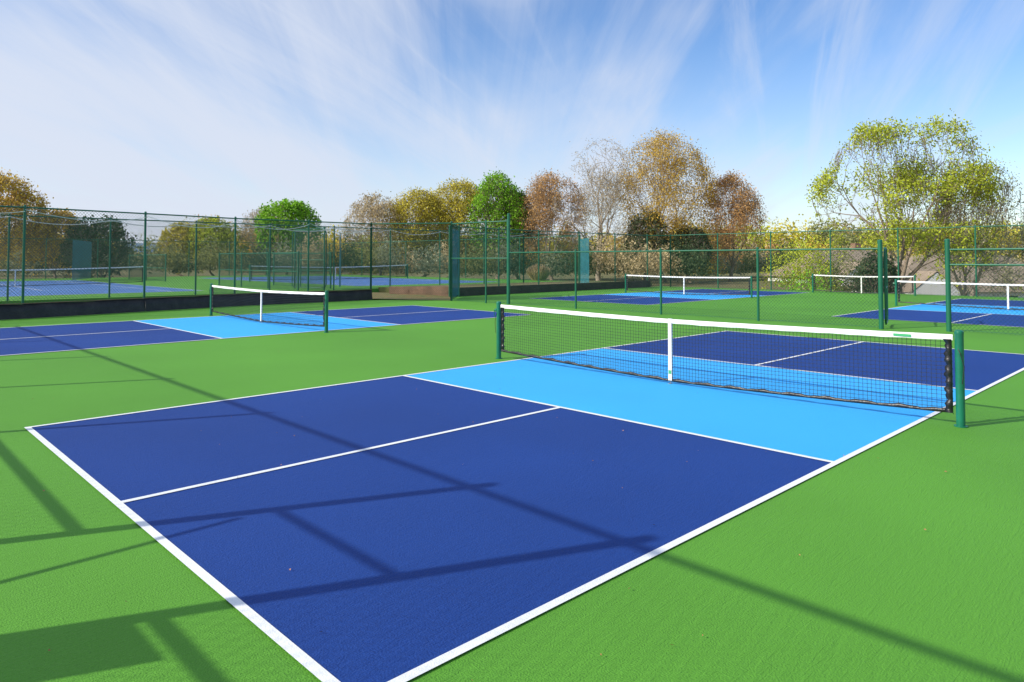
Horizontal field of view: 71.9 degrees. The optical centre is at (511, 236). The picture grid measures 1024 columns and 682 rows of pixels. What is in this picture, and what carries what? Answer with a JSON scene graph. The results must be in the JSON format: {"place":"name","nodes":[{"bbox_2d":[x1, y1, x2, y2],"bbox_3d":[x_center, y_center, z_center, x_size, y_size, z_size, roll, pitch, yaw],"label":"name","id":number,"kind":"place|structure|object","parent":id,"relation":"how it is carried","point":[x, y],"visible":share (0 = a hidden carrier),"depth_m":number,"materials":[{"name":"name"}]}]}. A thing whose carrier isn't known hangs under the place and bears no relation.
{"place":"outdoors","nodes":[
{"label":"outdoors","id":0,"kind":"place"},
{"bbox_2d":[0,274,553,304],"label":"tennis pavement","id":1,"kind":"structure","parent":0,"point":[179,280],"depth_m":38.62,"materials":[{"name":"green paint"}]},
{"bbox_2d":[72,240,91,279],"bbox_3d":[-30.264,1.673,49.765,0.054,2.700,5.511,1,-2,-19],"label":"windscreen panel","id":2,"kind":"object","parent":1,"relation":"on","point":[83,256],"visible":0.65,"depth_m":49.55,"materials":[{"name":"fabric"}]},
{"bbox_2d":[0,280,202,296],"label":"tennis court","id":3,"kind":"object","parent":1,"relation":"on","point":[129,288],"visible":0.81,"depth_m":35.84,"materials":[{"name":"blue paint"}]},
{"bbox_2d":[0,266,142,286],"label":"tennis net","id":4,"kind":"object","parent":3,"relation":"on","point":[80,273],"visible":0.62,"depth_m":39.92,"materials":[{"name":"black fabric"}]},
{"bbox_2d":[128,254,166,280],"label":"chain link fence","id":5,"kind":"object","parent":1,"relation":"on","point":[165,257],"visible":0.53,"depth_m":49.98,"materials":[{"name":"green metal"}]},
{"bbox_2d":[0,238,328,278],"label":"chain link fence","id":6,"kind":"object","parent":1,"relation":"on","point":[150,254],"visible":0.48,"depth_m":59.14,"materials":[{"name":"green metal"}]},
{"bbox_2d":[218,251,298,290],"bbox_3d":[-13.394,1.756,36.853,0.088,1.874,9.484,2,-3,-44],"label":"chain link fence","id":7,"kind":"object","parent":1,"relation":"on","point":[267,274],"visible":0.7,"depth_m":36.24,"materials":[{"name":"green metal"}]},
{"bbox_2d":[0,213,523,300],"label":"chain link fence","id":8,"kind":"object","parent":1,"relation":"on","point":[184,277],"visible":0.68,"depth_m":30.32,"materials":[{"name":"green metal"}]},
{"bbox_2d":[273,253,331,287],"bbox_3d":[-11.461,1.804,38.306,0.088,1.874,6.484,2,-3,-44],"label":"chain link fence","id":9,"kind":"object","parent":1,"relation":"on","point":[330,266],"visible":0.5,"depth_m":37.96,"materials":[{"name":"green metal"}]},
{"bbox_2d":[294,227,325,289],"bbox_3d":[-10.098,1.100,35.194,0.088,3.074,3.084,2,-3,-44],"label":"chain link fence","id":10,"kind":"object","parent":1,"relation":"on","point":[295,246],"visible":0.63,"depth_m":35.00,"materials":[{"name":"green metal"}]},
{"bbox_2d":[292,230,326,287],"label":"fence gate","id":11,"kind":"structure","parent":10,"relation":"attached to","point":[309,259],"depth_m":34.63,"materials":[{"name":"green metal"}]},
{"bbox_2d":[339,234,340,286],"bbox_3d":[-8.610,1.194,35.383,0.049,2.700,1.452,0,-2,-10],"label":"windscreen panel","id":12,"kind":"object","parent":1,"relation":"on","point":[340,260],"visible":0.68,"depth_m":35.45,"materials":[{"name":"fabric"}]},
{"bbox_2d":[206,276,495,285],"bbox_3d":[-12.872,3.172,51.494,10.970,0.010,23.770,2,-3,-44],"label":"tennis court","id":13,"kind":"object","parent":1,"relation":"on","point":[396,280],"visible":0.4,"depth_m":47.34,"materials":[{"name":"blue paint"}]},
{"bbox_2d":[249,264,407,280],"bbox_3d":[-12.879,2.617,51.526,12.971,1.129,0.148,2,-3,-44],"label":"tennis net","id":14,"kind":"object","parent":13,"relation":"on","point":[258,276],"visible":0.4,"depth_m":52.05,"materials":[{"name":"black fabric"}]},
{"bbox_2d":[329,233,577,281],"bbox_3d":[-8.754,1.797,56.871,5.388,3.124,32.784,2,-3,-44],"label":"chain link fence","id":15,"kind":"object","parent":1,"relation":"on","point":[563,236],"visible":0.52,"depth_m":53.24,"materials":[{"name":"green metal"}]},
{"bbox_2d":[0,209,520,236],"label":"barbed wire","id":16,"kind":"object","parent":15,"relation":"hanging from","point":[204,224],"visible":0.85,"depth_m":26.96,"materials":[{"name":"grey metal"}]},
{"bbox_2d":[125,241,593,252],"bbox_3d":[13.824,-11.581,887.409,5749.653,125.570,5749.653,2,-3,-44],"label":"hills","id":17,"kind":"structure","parent":0,"point":[169,251],"depth_m":2365.46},
{"bbox_2d":[0,252,1020,291],"bbox_3d":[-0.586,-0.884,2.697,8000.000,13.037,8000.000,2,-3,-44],"label":"ground","id":18,"kind":"structure","parent":0,"point":[728,284],"depth_m":104.45,"materials":[{"name":"green plant"}]},
{"bbox_2d":[0,169,55,275],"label":"oak tree","id":19,"kind":"object","parent":18,"relation":"on","point":[28,198],"visible":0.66,"depth_m":60.02,"materials":[{"name":"brown plant"}]},
{"bbox_2d":[19,207,83,277],"bbox_3d":[-41.593,0.853,64.178,5.681,7.055,5.766,0,-2,1],"label":"oak tree","id":20,"kind":"object","parent":18,"relation":"on","point":[61,213],"visible":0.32,"depth_m":63.05,"materials":[{"name":"green plant"}]},
{"bbox_2d":[56,214,137,277],"bbox_3d":[-36.563,1.087,62.093,6.007,6.166,6.101,2,-3,-44],"label":"tree","id":21,"kind":"object","parent":18,"relation":"on","point":[105,230],"visible":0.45,"depth_m":61.42,"materials":[{"name":"green plant"}]},
{"bbox_2d":[155,220,205,275],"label":"poplar tree","id":22,"kind":"object","parent":18,"relation":"on","point":[182,235],"visible":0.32,"depth_m":84.55,"materials":[{"name":"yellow plant"}]},
{"bbox_2d":[183,214,248,275],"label":"poplar tree","id":23,"kind":"object","parent":18,"relation":"on","point":[201,234],"visible":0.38,"depth_m":84.48,"materials":[{"name":"green plant"}]},
{"bbox_2d":[236,205,284,272],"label":"birch tree","id":24,"kind":"object","parent":18,"relation":"on","point":[251,216],"visible":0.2,"depth_m":88.85,"materials":[{"name":"green plant"}]},
{"bbox_2d":[253,197,323,273],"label":"maple tree","id":25,"kind":"object","parent":18,"relation":"on","point":[300,210],"visible":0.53,"depth_m":83.11,"materials":[{"name":"green plant"}]},
{"bbox_2d":[340,190,408,275],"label":"birch tree","id":26,"kind":"object","parent":18,"relation":"on","point":[370,210],"visible":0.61,"depth_m":88.53,"materials":[{"name":"brown plant"}]},
{"bbox_2d":[374,185,451,276],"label":"poplar tree","id":27,"kind":"object","parent":18,"relation":"on","point":[404,205],"visible":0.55,"depth_m":89.56,"materials":[{"name":"yellow plant"}]},
{"bbox_2d":[412,174,501,254],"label":"poplar tree","id":28,"kind":"object","parent":18,"relation":"on","point":[459,209],"visible":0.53,"depth_m":92.27,"materials":[{"name":"yellow plant"}]},
{"bbox_2d":[465,170,527,278],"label":"maple tree","id":29,"kind":"object","parent":18,"relation":"on","point":[491,186],"visible":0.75,"depth_m":89.30,"materials":[{"name":"green plant"}]},
{"bbox_2d":[3,214,1003,275],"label":"distant trees","id":30,"kind":"object","parent":18,"relation":"on","point":[766,252],"visible":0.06,"depth_m":97.57,"materials":[{"name":"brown plant"}]},
{"bbox_2d":[0,228,1023,279],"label":"shrub thicket","id":31,"kind":"object","parent":18,"relation":"on","point":[748,268],"visible":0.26,"depth_m":76.14,"materials":[{"name":"brown plant"}]},
{"bbox_2d":[18,214,1023,263],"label":"distant trees","id":32,"kind":"object","parent":18,"relation":"on","point":[824,234],"visible":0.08,"depth_m":177.91,"materials":[{"name":"green plant"}]},
{"bbox_2d":[505,189,538,278],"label":"cedar tree","id":33,"kind":"object","parent":18,"relation":"on","point":[522,193],"visible":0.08,"depth_m":92.07,"materials":[{"name":"green plant"}]},
{"bbox_2d":[514,168,589,280],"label":"oak tree","id":34,"kind":"object","parent":18,"relation":"on","point":[539,200],"visible":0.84,"depth_m":87.59,"materials":[{"name":"brown plant"}]},
{"bbox_2d":[547,136,642,280],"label":"ash tree","id":35,"kind":"object","parent":18,"relation":"on","point":[609,194],"visible":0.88,"depth_m":83.68,"materials":[{"name":"brown plant"}]},
{"bbox_2d":[620,209,669,280],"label":"cedar tree","id":36,"kind":"object","parent":18,"relation":"on","point":[637,225],"visible":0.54,"depth_m":81.09,"materials":[{"name":"green plant"}]},
{"bbox_2d":[613,128,724,281],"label":"tulip tree","id":37,"kind":"object","parent":18,"relation":"on","point":[661,183],"visible":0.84,"depth_m":83.54,"materials":[{"name":"brown plant"}]},
{"bbox_2d":[673,226,716,282],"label":"cedar tree","id":38,"kind":"object","parent":18,"relation":"on","point":[693,230],"visible":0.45,"depth_m":80.43,"materials":[{"name":"green plant"}]},
{"bbox_2d":[696,169,769,280],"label":"oak tree","id":39,"kind":"object","parent":18,"relation":"on","point":[740,199],"visible":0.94,"depth_m":83.47,"materials":[{"name":"brown plant"}]},
{"bbox_2d":[768,276,835,282],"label":"walls","id":40,"kind":"structure","parent":18,"relation":"on","point":[776,278],"depth_m":80.00,"materials":[{"name":"white"}]},
{"bbox_2d":[762,250,896,276],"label":"roof","id":41,"kind":"structure","parent":40,"relation":"on","point":[854,254],"depth_m":78.81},
{"bbox_2d":[850,243,860,250],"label":"chimney","id":42,"kind":"object","parent":41,"relation":"on","point":[854,245],"visible":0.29,"depth_m":80.71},
{"bbox_2d":[759,222,862,291],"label":"garden shrubs","id":43,"kind":"object","parent":18,"relation":"on","point":[804,274],"visible":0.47,"depth_m":59.27,"materials":[{"name":"green plant"}]},
{"bbox_2d":[849,250,904,293],"bbox_3d":[23.588,3.863,45.918,3.308,5.992,3.367,2,-3,-44],"label":"cedar tree","id":44,"kind":"object","parent":18,"relation":"on","point":[875,270],"visible":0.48,"depth_m":45.32,"materials":[{"name":"green plant"}]},
{"bbox_2d":[804,108,1023,295],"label":"maple tree","id":45,"kind":"object","parent":18,"relation":"on","point":[909,179],"visible":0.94,"depth_m":49.13,"materials":[{"name":"green plant"}]},
{"bbox_2d":[903,273,960,295],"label":"gable front","id":46,"kind":"structure","parent":18,"relation":"on","point":[941,292],"depth_m":61.58,"materials":[{"name":"white"}]},
{"bbox_2d":[852,289,1023,297],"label":"walls","id":47,"kind":"structure","parent":18,"relation":"on","point":[987,294],"depth_m":63.11,"materials":[{"name":"black"}]},
{"bbox_2d":[849,255,1023,291],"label":"roof","id":48,"kind":"structure","parent":47,"relation":"on","point":[925,271],"depth_m":65.08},
{"bbox_2d":[914,158,1023,295],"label":"dogwood tree","id":49,"kind":"object","parent":18,"relation":"on","point":[996,216],"visible":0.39,"depth_m":50.70,"materials":[{"name":"green plant"}]},
{"bbox_2d":[0,286,1023,681],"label":"court pavement","id":50,"kind":"structure","parent":0,"point":[898,556],"depth_m":4.01,"materials":[{"name":"green paint"}]},
{"bbox_2d":[0,205,371,306],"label":"chain link fence","id":51,"kind":"object","parent":50,"relation":"on","point":[145,223],"visible":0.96,"depth_m":23.31,"materials":[{"name":"green metal"}]},
{"bbox_2d":[0,289,372,319],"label":"low wall","id":52,"kind":"structure","parent":50,"relation":"on","point":[48,309],"depth_m":22.64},
{"bbox_2d":[0,305,527,355],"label":"pickleball court","id":53,"kind":"object","parent":50,"relation":"on","point":[39,339],"visible":0.88,"depth_m":17.30,"materials":[{"name":"blue paint"}]},
{"bbox_2d":[209,283,328,332],"bbox_3d":[-6.607,1.804,18.614,0.118,0.963,6.906,2,-3,-44],"label":"pickleball net","id":54,"kind":"object","parent":53,"relation":"on","point":[292,293],"visible":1,"depth_m":18.18,"materials":[{"name":"black fabric"}]},
{"bbox_2d":[372,292,449,299],"bbox_3d":[-6.091,2.615,30.989,7.984,0.154,3.492,0,-2,10],"label":"leaf litter patch","id":55,"kind":"object","parent":50,"relation":"on","point":[375,295],"visible":0.5,"depth_m":30.78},
{"bbox_2d":[372,221,451,300],"bbox_3d":[-4.152,1.018,28.979,3.525,3.224,0.088,0,-2,10],"label":"chain link fence","id":56,"kind":"object","parent":50,"relation":"on","point":[412,251],"visible":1,"depth_m":28.95,"materials":[{"name":"green metal"}]},
{"bbox_2d":[389,286,448,295],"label":"timbers","id":57,"kind":"object","parent":50,"relation":"on","point":[420,290],"visible":0.72,"depth_m":31.83,"materials":[{"name":"brown wood"}]},
{"bbox_2d":[452,224,459,298],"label":"chain link fence","id":58,"kind":"object","parent":50,"relation":"on","point":[457,255],"visible":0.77,"depth_m":31.16,"materials":[{"name":"green metal"}]},
{"bbox_2d":[452,229,458,297],"bbox_3d":[-2.410,1.146,30.201,0.041,2.850,2.820,0,-2,1],"label":"windscreen panel","id":59,"kind":"object","parent":58,"relation":"attached to","point":[455,270],"visible":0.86,"depth_m":30.15,"materials":[{"name":"fabric"}]},
{"bbox_2d":[450,220,506,302],"bbox_3d":[-1.353,0.987,27.577,3.192,3.194,0.216,-2,-3,42],"label":"chain link fence","id":60,"kind":"object","parent":50,"relation":"on","point":[485,258],"visible":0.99,"depth_m":27.40,"materials":[{"name":"green metal"}]},
{"bbox_2d":[32,338,946,680],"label":"fallen leaves","id":61,"kind":"object","parent":50,"relation":"on","point":[472,680],"visible":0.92,"depth_m":5.05,"materials":[{"name":"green plant"}]},
{"bbox_2d":[24,331,1023,681],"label":"pickleball court","id":62,"kind":"object","parent":50,"relation":"on","point":[406,527],"visible":0.91,"depth_m":5.52,"materials":[{"name":"blue paint"}]},
{"bbox_2d":[494,301,967,427],"bbox_3d":[2.120,1.501,9.503,0.118,0.963,6.906,2,-3,-44],"label":"pickleball net","id":63,"kind":"object","parent":62,"relation":"on","point":[500,320],"visible":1,"depth_m":8.53,"materials":[{"name":"black fabric"}]},
{"bbox_2d":[460,280,650,295],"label":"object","id":64,"kind":"object","parent":50,"relation":"on","point":[525,288],"visible":0.73,"depth_m":36.49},
{"bbox_2d":[449,225,670,296],"bbox_3d":[3.240,1.307,37.656,17.088,3.224,1.077,2,-3,-44],"label":"chain link fence","id":65,"kind":"object","parent":50,"relation":"on","point":[578,248],"visible":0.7,"depth_m":38.02,"materials":[{"name":"green metal"}]},
{"bbox_2d":[580,238,588,282],"bbox_3d":[4.212,1.532,41.037,0.046,2.800,2.713,0,-2,-5],"label":"windscreen panel","id":66,"kind":"object","parent":65,"relation":"attached to","point":[583,246],"visible":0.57,"depth_m":41.08,"materials":[{"name":"fabric"}]},
{"bbox_2d":[530,289,808,304],"bbox_3d":[7.867,2.758,32.969,14.000,0.005,6.096,2,-3,-44],"label":"pickleball court","id":67,"kind":"object","parent":50,"relation":"on","point":[604,298],"visible":0.89,"depth_m":31.87,"materials":[{"name":"blue paint"}]},
{"bbox_2d":[624,274,752,297],"bbox_3d":[8.072,2.290,33.204,0.118,0.963,6.906,2,-3,-44],"label":"pickleball net","id":68,"kind":"object","parent":67,"relation":"on","point":[702,278],"visible":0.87,"depth_m":32.83,"materials":[{"name":"black fabric"}]},
{"bbox_2d":[509,247,878,327],"bbox_3d":[4.349,1.381,21.744,0.172,2.017,13.195,2,-3,-43],"label":"chain link fence","id":69,"kind":"object","parent":50,"relation":"on","point":[660,251],"visible":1,"depth_m":20.32,"materials":[{"name":"green metal"}]},
{"bbox_2d":[883,247,887,324],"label":"fence gate","id":70,"kind":"structure","parent":69,"relation":"attached to","point":[885,284],"depth_m":17.09,"materials":[{"name":"green metal"}]},
{"bbox_2d":[671,225,1023,296],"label":"chain link fence","id":71,"kind":"object","parent":50,"relation":"on","point":[830,246],"visible":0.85,"depth_m":35.45,"materials":[{"name":"green metal"}]},
{"bbox_2d":[811,273,915,295],"bbox_3d":[16.929,2.325,34.261,0.118,0.963,4.846,2,-3,-44],"label":"pickleball net","id":72,"kind":"object","parent":50,"relation":"on","point":[901,285],"visible":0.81,"depth_m":34.30,"materials":[{"name":"black fabric"}]},
{"bbox_2d":[832,298,1023,326],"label":"pickleball court","id":73,"kind":"object","parent":50,"relation":"on","point":[930,313],"visible":0.77,"depth_m":21.80,"materials":[{"name":"blue paint"}]},
{"bbox_2d":[893,279,1023,309],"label":"pickleball net","id":74,"kind":"object","parent":73,"relation":"on","point":[922,282],"visible":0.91,"depth_m":24.21,"materials":[{"name":"black fabric"}]},
{"bbox_2d":[949,248,1023,334],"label":"chain link fence","id":75,"kind":"object","parent":50,"relation":"on","point":[988,264],"visible":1,"depth_m":15.80,"materials":[{"name":"green metal"}]},
{"bbox_2d":[0,0,1023,245],"label":"sky","id":76,"kind":"structure","parent":0,"point":[222,108],"materials":[{"name":"blue"}]},
{"bbox_2d":[378,281,651,292],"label":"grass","id":77,"kind":"structure","parent":0,"point":[462,285],"depth_m":39.73,"materials":[{"name":"brown"}]},
{"bbox_2d":[526,264,551,280],"bbox_3d":[1.902,2.611,49.946,1.888,1.582,1.868,2,-3,-44],"label":"bush","id":78,"kind":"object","parent":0,"point":[535,270],"depth_m":49.55,"materials":[{"name":"plant"}]}
]}

